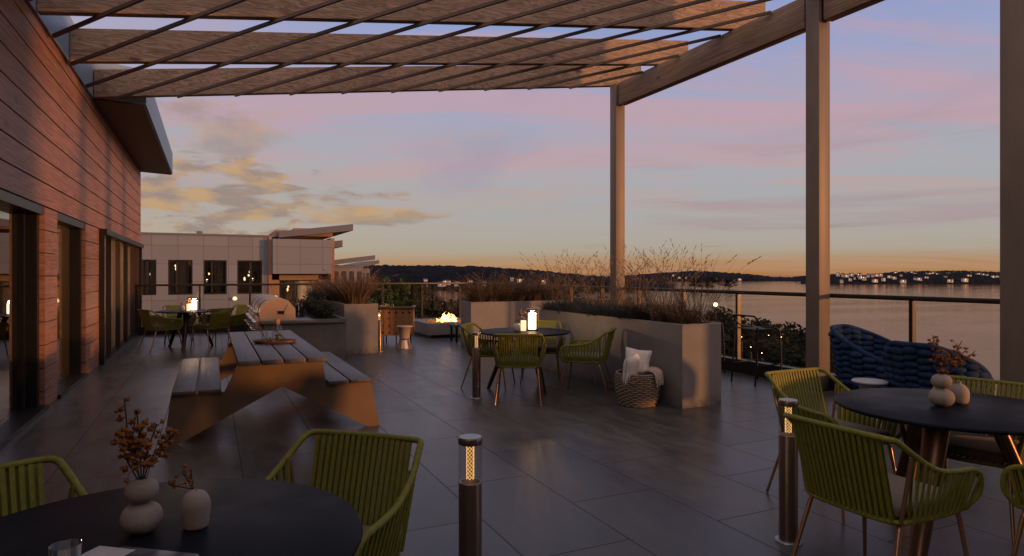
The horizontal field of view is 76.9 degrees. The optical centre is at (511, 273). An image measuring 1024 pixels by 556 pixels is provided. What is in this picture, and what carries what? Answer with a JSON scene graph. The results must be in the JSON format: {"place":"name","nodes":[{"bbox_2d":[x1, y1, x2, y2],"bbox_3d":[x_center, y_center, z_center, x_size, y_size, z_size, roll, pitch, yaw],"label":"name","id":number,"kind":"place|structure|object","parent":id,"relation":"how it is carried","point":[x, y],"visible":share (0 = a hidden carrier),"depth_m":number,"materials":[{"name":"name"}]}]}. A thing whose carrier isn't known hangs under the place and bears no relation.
{"place":"outdoors","nodes":[
{"label":"outdoors","id":0,"kind":"place"},
{"bbox_2d":[309,272,375,302],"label":"ornamental grass","id":1,"kind":"object","parent":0,"point":[335,297],"depth_m":13.11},
{"bbox_2d":[312,262,398,303],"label":"ornamental grass","id":2,"kind":"object","parent":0,"point":[351,294],"depth_m":12.48,"materials":[{"name":"plant"}]},
{"bbox_2d":[451,272,508,301],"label":"ornamental grass","id":3,"kind":"object","parent":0,"point":[472,296],"depth_m":13.00,"materials":[{"name":"plant"}]},
{"bbox_2d":[462,267,520,301],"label":"ornamental grass","id":4,"kind":"object","parent":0,"point":[492,297],"depth_m":13.19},
{"bbox_2d":[334,264,673,289],"bbox_3d":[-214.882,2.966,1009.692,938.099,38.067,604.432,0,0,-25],"label":"hills","id":5,"kind":"structure","parent":0,"point":[434,273],"depth_m":952.62,"materials":[{"name":"plant"}]},
{"bbox_2d":[480,278,528,301],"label":"ornamental grass","id":6,"kind":"object","parent":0,"point":[503,296],"depth_m":13.25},
{"bbox_2d":[0,331,1023,555],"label":"floor","id":7,"kind":"structure","parent":0,"point":[578,467],"depth_m":5.32,"materials":[{"name":"tile"}]},
{"bbox_2d":[0,456,86,516],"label":"armchair","id":8,"kind":"object","parent":7,"relation":"on","point":[21,485],"visible":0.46,"depth_m":2.32,"materials":[{"name":"green wicker"}]},
{"bbox_2d":[0,0,172,448],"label":"building","id":9,"kind":"structure","parent":7,"relation":"on","point":[77,158],"depth_m":7.97,"materials":[{"name":"brown wood"}]},
{"bbox_2d":[0,189,48,448],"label":"window","id":10,"kind":"structure","parent":9,"relation":"in","point":[20,407],"depth_m":6.67,"materials":[{"name":"glass"}]},
{"bbox_2d":[54,212,88,398],"bbox_3d":[-5.914,0.378,8.549,0.225,2.239,1.934,0,0,-25],"label":"window","id":11,"kind":"structure","parent":9,"relation":"in","point":[69,375],"depth_m":9.05,"materials":[{"name":"black metal"}]},
{"bbox_2d":[97,229,143,364],"bbox_3d":[-8.124,0.378,13.521,0.180,2.239,6.474,0,0,-25],"label":"window","id":12,"kind":"structure","parent":9,"relation":"in","point":[108,234],"depth_m":12.63,"materials":[{"name":"glass"}]},
{"bbox_2d":[137,309,183,353],"bbox_3d":[-6.819,1.086,12.476,0.645,0.825,0.649,0,0,38],"label":"armchair","id":13,"kind":"object","parent":7,"relation":"on","point":[161,323],"visible":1,"depth_m":12.31,"materials":[{"name":"green wicker"}]},
{"bbox_2d":[162,305,195,345],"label":"armchair","id":14,"kind":"object","parent":7,"relation":"on","point":[174,307],"visible":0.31,"depth_m":13.86,"materials":[{"name":"green wicker"}]},
{"bbox_2d":[0,478,362,555],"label":"round table","id":15,"kind":"object","parent":7,"relation":"on","point":[257,517],"visible":0.82,"depth_m":1.93,"materials":[{"name":"metal"}]},
{"bbox_2d":[81,546,198,555],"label":"magazine","id":16,"kind":"object","parent":15,"relation":"on","point":[115,551],"visible":1,"depth_m":1.70,"materials":[{"name":"paper"}]},
{"bbox_2d":[119,476,163,534],"bbox_3d":[-1.074,0.671,1.870,0.112,0.156,0.112,0,0,-25],"label":"gourd vase","id":17,"kind":"object","parent":15,"relation":"on","point":[142,514],"visible":0.98,"depth_m":1.84,"materials":[{"name":"ceramic"}]},
{"bbox_2d":[110,396,178,483],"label":"dried flowers","id":18,"kind":"object","parent":17,"relation":"on","point":[132,444],"visible":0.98,"depth_m":1.86,"materials":[{"name":"brown plant"}]},
{"bbox_2d":[180,489,210,530],"bbox_3d":[-0.935,0.694,1.905,0.082,0.110,0.082,0,0,-25],"label":"round vase","id":19,"kind":"object","parent":15,"relation":"on","point":[195,506],"visible":1,"depth_m":1.88,"materials":[{"name":"ceramic"}]},
{"bbox_2d":[168,463,194,489],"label":"dried flowers","id":20,"kind":"object","parent":19,"relation":"on","point":[189,479],"visible":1,"depth_m":1.92,"materials":[{"name":"brown plant"}]},
{"bbox_2d":[155,309,218,349],"bbox_3d":[-6.570,1.124,13.100,1.200,0.749,1.200,0,0,-25],"label":"round table","id":21,"kind":"object","parent":7,"relation":"on","point":[185,313],"visible":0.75,"depth_m":12.83,"materials":[{"name":"metal"}]},
{"bbox_2d":[189,308,233,350],"bbox_3d":[-5.954,1.086,12.834,0.649,0.825,0.645,0,0,31],"label":"armchair","id":22,"kind":"object","parent":7,"relation":"on","point":[224,318],"visible":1,"depth_m":12.66,"materials":[{"name":"green wicker"}]},
{"bbox_2d":[210,305,249,344],"bbox_3d":[-5.965,1.086,13.777,0.645,0.825,0.649,0,0,30],"label":"armchair","id":23,"kind":"object","parent":7,"relation":"on","point":[238,318],"visible":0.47,"depth_m":13.68,"materials":[{"name":"green wicker"}]},
{"bbox_2d":[165,330,378,445],"bbox_3d":[-2.654,1.124,7.030,1.885,0.752,3.055,0,0,-25],"label":"picnic table","id":24,"kind":"object","parent":7,"relation":"on","point":[200,400],"visible":0.98,"depth_m":6.08,"materials":[{"name":"brown wood"}]},
{"bbox_2d":[252,339,296,343],"bbox_3d":[-2.571,0.733,6.989,0.480,0.030,0.298,0,0,-3],"label":"tray","id":25,"kind":"object","parent":24,"relation":"on","point":[263,341],"visible":0.97,"depth_m":6.90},
{"bbox_2d":[245,306,346,358],"bbox_3d":[-4.573,1.143,13.245,1.450,0.715,5.030,0,0,-25],"label":"grill counter","id":26,"kind":"object","parent":7,"relation":"on","point":[321,334],"visible":0.38,"depth_m":11.14,"materials":[{"name":"concrete"}]},
{"bbox_2d":[244,294,273,321],"bbox_3d":[-5.008,0.683,13.000,0.696,0.533,0.764,0,0,-25],"label":"grill","id":27,"kind":"object","parent":26,"relation":"on","point":[254,299],"visible":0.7,"depth_m":12.75,"materials":[{"name":"silver metal"}]},
{"bbox_2d":[247,295,279,325],"bbox_3d":[-4.589,0.683,12.103,0.696,0.533,0.764,0,0,-25],"label":"grill","id":28,"kind":"object","parent":26,"relation":"on","point":[256,303],"visible":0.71,"depth_m":11.90,"materials":[{"name":"silver metal"}]},
{"bbox_2d":[250,297,295,329],"bbox_3d":[-4.170,0.683,11.206,0.696,0.533,0.764,0,0,-25],"label":"grill","id":29,"kind":"object","parent":26,"relation":"on","point":[271,308],"visible":1,"depth_m":10.91,"materials":[{"name":"grey"}]},
{"bbox_2d":[307,300,335,317],"bbox_3d":[-3.511,0.650,11.843,0.518,0.352,0.483,0,0,1],"label":"shrub","id":30,"kind":"object","parent":26,"relation":"on","point":[312,305],"visible":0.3,"depth_m":11.84,"materials":[{"name":"green plant"}]},
{"bbox_2d":[311,300,338,318],"bbox_3d":[-3.330,0.642,11.530,0.486,0.355,0.465,0,0,38],"label":"shrub","id":31,"kind":"object","parent":26,"relation":"on","point":[324,311],"visible":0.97,"depth_m":11.48,"materials":[{"name":"green plant"}]},
{"bbox_2d":[137,282,475,334],"bbox_3d":[-5.134,1.028,17.646,8.880,1.545,0.120,0,0,-25],"label":"railing","id":32,"kind":"object","parent":7,"relation":"on","point":[237,328],"visible":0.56,"depth_m":16.67,"materials":[{"name":"brown metal"}]},
{"bbox_2d":[307,296,377,354],"bbox_3d":[-3.895,1.032,14.367,0.630,0.935,5.070,0,0,-25],"label":"planter","id":33,"kind":"object","parent":7,"relation":"on","point":[362,329],"visible":0.5,"depth_m":12.08,"materials":[{"name":"concrete"}]},
{"bbox_2d":[265,429,423,555],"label":"armchair","id":34,"kind":"object","parent":7,"relation":"on","point":[381,536],"visible":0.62,"depth_m":2.67,"materials":[{"name":"green wicker"}]},
{"bbox_2d":[378,310,382,351],"bbox_3d":[-2.553,1.103,12.406,0.144,0.794,0.144,0,0,36],"label":"bollard lamp","id":35,"kind":"object","parent":7,"relation":"on","point":[379,335],"visible":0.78,"depth_m":12.37,"materials":[{"name":"brown metal"}]},
{"bbox_2d":[378,305,415,344],"bbox_3d":[-2.469,1.095,13.893,0.750,0.811,0.695,0,0,-5],"label":"lounge chair","id":36,"kind":"object","parent":7,"relation":"on","point":[389,328],"visible":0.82,"depth_m":13.57,"materials":[{"name":"leather"}]},
{"bbox_2d":[396,325,412,348],"bbox_3d":[-2.162,1.272,12.964,0.336,0.455,0.336,0,0,-25],"label":"side table","id":37,"kind":"object","parent":7,"relation":"on","point":[404,336],"visible":1,"depth_m":12.87,"materials":[{"name":"metal"}]},
{"bbox_2d":[414,313,460,337],"bbox_3d":[-1.565,1.219,15.914,1.540,0.560,1.540,0,0,-25],"label":"fire pit","id":38,"kind":"object","parent":7,"relation":"on","point":[435,328],"visible":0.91,"depth_m":15.21,"materials":[{"name":"grey concrete"}]},
{"bbox_2d":[449,323,460,341],"bbox_3d":[-0.722,1.308,14.582,1.350,0.385,0.440,0,0,-25],"label":"side table","id":39,"kind":"object","parent":7,"relation":"on","point":[455,325],"visible":0.48,"depth_m":14.21,"materials":[{"name":"concrete"}]},
{"bbox_2d":[458,434,481,555],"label":"bollard lamp","id":40,"kind":"object","parent":7,"relation":"on","point":[470,514],"visible":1,"depth_m":2.76,"materials":[{"name":"black metal"}]},
{"bbox_2d":[470,332,481,398],"bbox_3d":[-0.429,1.103,7.780,0.144,0.794,0.144,0,0,40],"label":"bollard lamp","id":41,"kind":"object","parent":7,"relation":"on","point":[476,372],"visible":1,"depth_m":7.74,"materials":[{"name":"brown metal"}]},
{"bbox_2d":[459,323,514,389],"bbox_3d":[-0.330,1.086,8.627,0.649,0.825,0.645,0,0,13],"label":"armchair","id":42,"kind":"object","parent":7,"relation":"on","point":[469,340],"visible":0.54,"depth_m":8.43,"materials":[{"name":"plastic"}]},
{"bbox_2d":[461,300,567,347],"bbox_3d":[0.088,1.032,13.557,2.260,0.935,0.570,0,0,-25],"label":"planter","id":43,"kind":"object","parent":7,"relation":"on","point":[490,315],"visible":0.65,"depth_m":13.09,"materials":[{"name":"concrete"}]},
{"bbox_2d":[492,333,546,405],"bbox_3d":[0.083,1.086,7.589,0.645,0.825,0.649,0,0,3],"label":"armchair","id":44,"kind":"object","parent":7,"relation":"on","point":[522,360],"visible":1,"depth_m":7.35,"materials":[{"name":"plastic"}]},
{"bbox_2d":[479,327,569,393],"bbox_3d":[0.160,1.124,8.450,1.200,0.749,1.200,0,0,-25],"label":"round table","id":45,"kind":"object","parent":7,"relation":"on","point":[546,332],"visible":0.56,"depth_m":8.38,"materials":[{"name":"metal"}]},
{"bbox_2d":[526,308,537,330],"bbox_3d":[0.268,0.606,8.580,0.164,0.288,0.164,0,0,-25],"label":"table lantern","id":46,"kind":"object","parent":45,"relation":"on","point":[531,321],"visible":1,"depth_m":8.53,"materials":[{"name":"beige"}]},
{"bbox_2d":[28,0,1023,398],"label":"pergola","id":47,"kind":"object","parent":7,"relation":"on","point":[452,62],"visible":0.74,"depth_m":8.78,"materials":[{"name":"metal"}]},
{"bbox_2d":[519,320,563,384],"bbox_3d":[0.402,1.086,9.011,0.645,0.825,0.649,0,0,3],"label":"armchair","id":48,"kind":"object","parent":7,"relation":"on","point":[553,348],"visible":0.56,"depth_m":9.16,"materials":[{"name":"plastic"}]},
{"bbox_2d":[559,327,615,398],"bbox_3d":[0.960,1.086,8.042,0.649,0.825,0.645,0,0,16],"label":"armchair","id":49,"kind":"object","parent":7,"relation":"on","point":[584,355],"visible":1,"depth_m":7.83,"materials":[{"name":"plastic"}]},
{"bbox_2d":[539,309,720,408],"bbox_3d":[1.417,1.032,8.847,0.560,0.935,3.450,0,0,-25],"label":"planter","id":50,"kind":"object","parent":7,"relation":"on","point":[685,359],"visible":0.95,"depth_m":7.48,"materials":[{"name":"concrete"}]},
{"bbox_2d":[543,298,585,313],"bbox_3d":[0.870,0.500,9.733,0.934,0.312,0.982,0,0,13],"label":"blue fescue","id":51,"kind":"object","parent":50,"relation":"on","point":[561,307],"visible":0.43,"depth_m":9.67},
{"bbox_2d":[521,257,612,305],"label":"feather grass","id":52,"kind":"object","parent":50,"relation":"on","point":[563,298],"depth_m":9.93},
{"bbox_2d":[550,250,622,307],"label":"feather grass","id":53,"kind":"object","parent":50,"relation":"on","point":[584,295],"depth_m":9.64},
{"bbox_2d":[558,251,650,309],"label":"feather grass","id":54,"kind":"object","parent":50,"relation":"on","point":[604,286],"depth_m":9.22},
{"bbox_2d":[593,304,644,318],"bbox_3d":[1.519,0.501,8.348,0.939,0.310,0.950,0,0,-21],"label":"blue fescue","id":55,"kind":"object","parent":50,"relation":"on","point":[619,316],"visible":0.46,"depth_m":8.25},
{"bbox_2d":[585,256,665,312],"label":"feather grass","id":56,"kind":"object","parent":50,"relation":"on","point":[617,290],"depth_m":8.72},
{"bbox_2d":[618,309,653,320],"bbox_3d":[1.612,0.533,8.090,0.743,0.245,0.717,0,0,-36],"label":"blue fescue","id":57,"kind":"object","parent":50,"relation":"on","point":[647,317],"visible":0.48,"depth_m":8.02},
{"bbox_2d":[615,296,662,317],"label":"ornamental grass","id":58,"kind":"object","parent":50,"relation":"on","point":[632,305],"depth_m":8.18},
{"bbox_2d":[593,239,686,310],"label":"feather grass","id":59,"kind":"object","parent":50,"relation":"on","point":[634,301],"depth_m":8.38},
{"bbox_2d":[598,251,711,319],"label":"feather grass","id":60,"kind":"object","parent":50,"relation":"on","point":[648,284],"depth_m":8.09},
{"bbox_2d":[616,245,730,322],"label":"feather grass","id":61,"kind":"object","parent":50,"relation":"on","point":[671,296],"depth_m":7.65,"materials":[{"name":"plant"}]},
{"bbox_2d":[614,369,659,407],"bbox_3d":[1.440,1.312,7.406,0.523,0.372,0.521,0,0,-25],"label":"basket","id":62,"kind":"object","parent":7,"relation":"on","point":[644,396],"visible":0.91,"depth_m":7.20,"materials":[{"name":"wicker"}]},
{"bbox_2d":[622,354,639,385],"bbox_3d":[1.350,1.080,7.303,0.124,0.330,0.300,10,12,34],"label":"throw blanket","id":63,"kind":"object","parent":62,"relation":"in","point":[631,364],"visible":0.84,"depth_m":7.21,"materials":[{"name":"fabric"}]},
{"bbox_2d":[622,347,651,374],"bbox_3d":[1.440,1.010,7.406,0.300,0.300,0.114,8,-11,9],"label":"pillow","id":64,"kind":"object","parent":62,"relation":"in","point":[644,356],"visible":0.56,"depth_m":7.36,"materials":[{"name":"fabric"}]},
{"bbox_2d":[643,366,663,387],"bbox_3d":[1.625,1.169,7.365,0.289,0.202,0.342,0,0,-25],"label":"throw blanket","id":65,"kind":"object","parent":62,"relation":"on","point":[657,372],"visible":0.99,"depth_m":7.25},
{"bbox_2d":[684,310,724,372],"bbox_3d":[2.917,1.028,9.884,0.510,0.945,0.455,0,0,-23],"label":"bar stool","id":66,"kind":"object","parent":7,"relation":"on","point":[723,354],"visible":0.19,"depth_m":9.77,"materials":[{"name":"black metal"}]},
{"bbox_2d":[476,282,999,390],"bbox_3d":[2.527,1.028,11.833,0.120,1.545,16.900,0,0,-25],"label":"railing","id":67,"kind":"object","parent":7,"relation":"on","point":[743,368],"visible":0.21,"depth_m":9.17,"materials":[{"name":"brown metal"}]},
{"bbox_2d":[731,314,781,386],"bbox_3d":[3.364,1.028,8.880,0.510,0.945,0.455,0,0,-25],"label":"bar stool","id":68,"kind":"object","parent":7,"relation":"on","point":[756,329],"visible":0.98,"depth_m":8.78,"materials":[{"name":"black metal"}]},
{"bbox_2d":[774,398,801,546],"bbox_3d":[1.550,1.103,3.616,0.144,0.794,0.144,0,0,8],"label":"bollard lamp","id":69,"kind":"object","parent":7,"relation":"on","point":[788,491],"visible":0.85,"depth_m":3.57,"materials":[{"name":"black metal"}]},
{"bbox_2d":[765,367,905,522],"bbox_3d":[2.107,1.086,4.278,0.645,0.825,0.649,0,0,-25],"label":"armchair","id":70,"kind":"object","parent":7,"relation":"on","point":[784,384],"visible":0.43,"depth_m":4.43,"materials":[{"name":"plastic"}]},
{"bbox_2d":[828,324,891,391],"bbox_3d":[4.106,1.053,7.300,0.980,0.906,0.958,0,0,-37],"label":"knitted lounge chair","id":71,"kind":"object","parent":7,"relation":"on","point":[856,351],"visible":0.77,"depth_m":7.22,"materials":[{"name":"blue fabric"}]},
{"bbox_2d":[851,378,888,427],"bbox_3d":[3.413,1.258,6.150,0.312,0.485,0.312,0,0,-25],"label":"side table","id":72,"kind":"object","parent":7,"relation":"on","point":[864,383],"visible":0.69,"depth_m":6.08,"materials":[{"name":"white stone"}]},
{"bbox_2d":[783,412,983,555],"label":"armchair","id":73,"kind":"object","parent":7,"relation":"on","point":[844,468],"visible":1,"depth_m":2.86,"materials":[{"name":"green wicker"}]},
{"bbox_2d":[834,388,1023,555],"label":"round table","id":74,"kind":"object","parent":7,"relation":"on","point":[931,426],"visible":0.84,"depth_m":3.50,"materials":[{"name":"brown metal"}]},
{"bbox_2d":[928,374,954,406],"bbox_3d":[2.435,0.659,3.655,0.129,0.180,0.129,0,0,-25],"label":"gourd vase","id":75,"kind":"object","parent":74,"relation":"on","point":[941,395],"visible":1,"depth_m":3.62,"materials":[{"name":"ceramic"}]},
{"bbox_2d":[927,335,975,374],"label":"dried flowers","id":76,"kind":"object","parent":75,"relation":"on","point":[947,356],"visible":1,"depth_m":3.65,"materials":[{"name":"brown plant"}]},
{"bbox_2d":[948,381,969,403],"bbox_3d":[2.585,0.685,3.730,0.104,0.129,0.104,0,0,-25],"label":"round vase","id":77,"kind":"object","parent":74,"relation":"on","point":[959,390],"visible":0.94,"depth_m":3.69,"materials":[{"name":"ceramic"}]},
{"bbox_2d":[882,340,995,435],"bbox_3d":[3.923,1.060,5.990,0.859,0.892,0.880,0,0,-29],"label":"knitted lounge chair","id":78,"kind":"object","parent":7,"relation":"on","point":[907,364],"visible":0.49,"depth_m":5.75,"materials":[{"name":"blue fabric"}]},
{"bbox_2d":[899,375,1023,546],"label":"armchair","id":79,"kind":"object","parent":7,"relation":"on","point":[980,449],"visible":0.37,"depth_m":3.81,"materials":[{"name":"plastic"}]},
{"bbox_2d":[1000,464,1023,555],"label":"armchair","id":80,"kind":"object","parent":7,"relation":"on","point":[1017,501],"visible":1,"depth_m":2.96,"materials":[{"name":"green wicker"}]},
{"bbox_2d":[492,271,543,300],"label":"ornamental grass","id":81,"kind":"object","parent":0,"point":[519,297],"depth_m":13.51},
{"bbox_2d":[511,271,556,300],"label":"ornamental grass","id":82,"kind":"object","parent":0,"point":[535,295],"depth_m":13.61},
{"bbox_2d":[70,0,999,274],"label":"sky","id":83,"kind":"structure","parent":0,"point":[715,160],"materials":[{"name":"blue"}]},
{"bbox_2d":[523,269,580,300],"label":"ornamental grass","id":84,"kind":"object","parent":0,"point":[552,293],"depth_m":13.75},
{"bbox_2d":[518,249,598,305],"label":"feather grass","id":85,"kind":"object","parent":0,"point":[555,295],"depth_m":10.21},
{"bbox_2d":[624,295,690,320],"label":"ornamental grass","id":86,"kind":"object","parent":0,"point":[656,306],"depth_m":8.02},
{"bbox_2d":[638,293,709,322],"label":"ornamental grass","id":87,"kind":"object","parent":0,"point":[660,316],"depth_m":7.63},
{"bbox_2d":[639,294,726,323],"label":"ornamental grass","id":88,"kind":"object","parent":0,"point":[692,318],"depth_m":7.39,"materials":[{"name":"plant"}]},
{"bbox_2d":[640,238,760,322],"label":"feather grass","id":89,"kind":"object","parent":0,"point":[698,300],"depth_m":7.48,"materials":[{"name":"plant"}]},
{"bbox_2d":[416,275,999,394],"bbox_3d":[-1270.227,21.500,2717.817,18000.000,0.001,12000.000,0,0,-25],"label":"water","id":90,"kind":"structure","parent":0,"point":[973,327],"depth_m":388.14,"materials":[{"name":"liquid"}]},
{"bbox_2d":[605,271,855,280],"bbox_3d":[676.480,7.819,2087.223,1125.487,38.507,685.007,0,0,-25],"label":"hills","id":91,"kind":"structure","parent":0,"point":[743,277],"depth_m":1984.74,"materials":[{"name":"plant"}]},
{"bbox_2d":[794,270,999,283],"bbox_3d":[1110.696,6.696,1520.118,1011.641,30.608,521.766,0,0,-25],"label":"hills","id":92,"kind":"structure","parent":0,"point":[955,276],"depth_m":1422.03,"materials":[{"name":"plant"}]},
{"bbox_3d":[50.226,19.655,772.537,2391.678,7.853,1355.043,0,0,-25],"label":"terrain","id":93,"kind":"structure","parent":0,"visible":0},
{"bbox_2d":[141,224,352,326],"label":"building","id":94,"kind":"structure","parent":93,"relation":"on","point":[297,255],"depth_m":35.91,"materials":[{"name":"grey"}]},
{"bbox_2d":[142,260,155,294],"bbox_3d":[-19.288,0.190,34.316,0.658,1.876,0.349,0,0,-25],"label":"window","id":95,"kind":"structure","parent":94,"relation":"in","point":[145,263],"depth_m":34.35,"materials":[{"name":"black glass"}]},
{"bbox_2d":[168,260,192,294],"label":"window","id":96,"kind":"structure","parent":94,"relation":"in","point":[183,264],"depth_m":35.01,"materials":[{"name":"glass"}]},
{"bbox_2d":[204,260,226,293],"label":"window","id":97,"kind":"structure","parent":94,"relation":"in","point":[218,266],"depth_m":35.74,"materials":[{"name":"glass"}]},
{"bbox_2d":[237,260,261,293],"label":"window","id":98,"kind":"structure","parent":94,"relation":"in","point":[248,271],"depth_m":38.14,"materials":[{"name":"black glass"}]},
{"bbox_2d":[279,280,317,305],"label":"window","id":99,"kind":"structure","parent":94,"relation":"in","point":[287,292],"depth_m":38.00,"materials":[{"name":"black glass"}]},
{"bbox_2d":[334,255,374,292],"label":"house","id":100,"kind":"structure","parent":93,"relation":"on","point":[353,269],"depth_m":57.80,"materials":[{"name":"metal"}]},
{"bbox_2d":[340,260,378,300],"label":"house","id":101,"kind":"structure","parent":93,"relation":"on","point":[364,263],"depth_m":74.03,"materials":[{"name":"metal"}]},
{"bbox_2d":[366,276,396,313],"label":"tree","id":102,"kind":"object","parent":93,"relation":"on","point":[388,294],"visible":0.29,"depth_m":73.36,"materials":[{"name":"green plant"}]},
{"bbox_2d":[394,278,412,306],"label":"tree","id":103,"kind":"object","parent":93,"relation":"on","point":[403,291],"visible":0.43,"depth_m":91.59,"materials":[{"name":"green plant"}]},
{"bbox_2d":[386,304,451,318],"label":"tree","id":104,"kind":"object","parent":93,"relation":"on","point":[428,312],"depth_m":52.38,"materials":[{"name":"green plant"}]},
{"bbox_2d":[406,279,441,302],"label":"tree","id":105,"kind":"object","parent":93,"relation":"on","point":[415,289],"visible":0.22,"depth_m":209.45,"materials":[{"name":"green plant"}]},
{"bbox_2d":[404,297,457,312],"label":"tree","id":106,"kind":"object","parent":93,"relation":"on","point":[413,302],"visible":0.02,"depth_m":64.42,"materials":[{"name":"green plant"}]},
{"bbox_2d":[415,298,458,316],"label":"tree","id":107,"kind":"object","parent":93,"relation":"on","point":[435,305],"depth_m":58.33,"materials":[{"name":"green plant"}]},
{"bbox_2d":[415,296,468,317],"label":"tree","id":108,"kind":"object","parent":93,"relation":"on","point":[453,310],"depth_m":59.00,"materials":[{"name":"green plant"}]},
{"bbox_2d":[703,306,734,333],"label":"tree","id":109,"kind":"object","parent":93,"relation":"on","point":[721,316],"visible":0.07,"depth_m":61.64,"materials":[{"name":"green plant"}]},
{"bbox_2d":[721,315,761,340],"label":"tree","id":110,"kind":"object","parent":93,"relation":"on","point":[742,322],"visible":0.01,"depth_m":58.39,"materials":[{"name":"green plant"}]},
{"bbox_2d":[721,324,773,361],"bbox_3d":[12.287,11.058,37.575,15.637,15.901,15.007,0,0,25],"label":"tree","id":111,"kind":"object","parent":93,"relation":"on","point":[728,343],"visible":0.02,"depth_m":37.32,"materials":[{"name":"green plant"}]},
{"bbox_2d":[743,335,805,365],"bbox_3d":[15.363,11.103,36.671,15.549,15.811,14.922,0,0,13],"label":"tree","id":112,"kind":"object","parent":93,"relation":"on","point":[764,346],"visible":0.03,"depth_m":34.70,"materials":[{"name":"green plant"}]},
{"bbox_2d":[746,318,805,347],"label":"tree","id":113,"kind":"object","parent":93,"relation":"on","point":[789,326],"visible":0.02,"depth_m":49.35,"materials":[{"name":"green plant"}]},
{"bbox_2d":[754,324,831,353],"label":"tree","id":114,"kind":"object","parent":93,"relation":"on","point":[802,333],"depth_m":46.01,"materials":[{"name":"green plant"}]},
{"bbox_2d":[759,349,835,372],"bbox_3d":[14.714,11.241,33.152,13.194,15.534,13.748,0,0,37],"label":"tree","id":115,"kind":"object","parent":93,"relation":"on","point":[791,357],"visible":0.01,"depth_m":32.66,"materials":[{"name":"green plant"}]},
{"bbox_2d":[782,350,834,373],"bbox_3d":[14.254,11.444,34.430,12.603,15.138,11.922,0,0,35],"label":"tree","id":116,"kind":"object","parent":93,"relation":"on","point":[798,352],"depth_m":33.09,"materials":[{"name":"green plant"}]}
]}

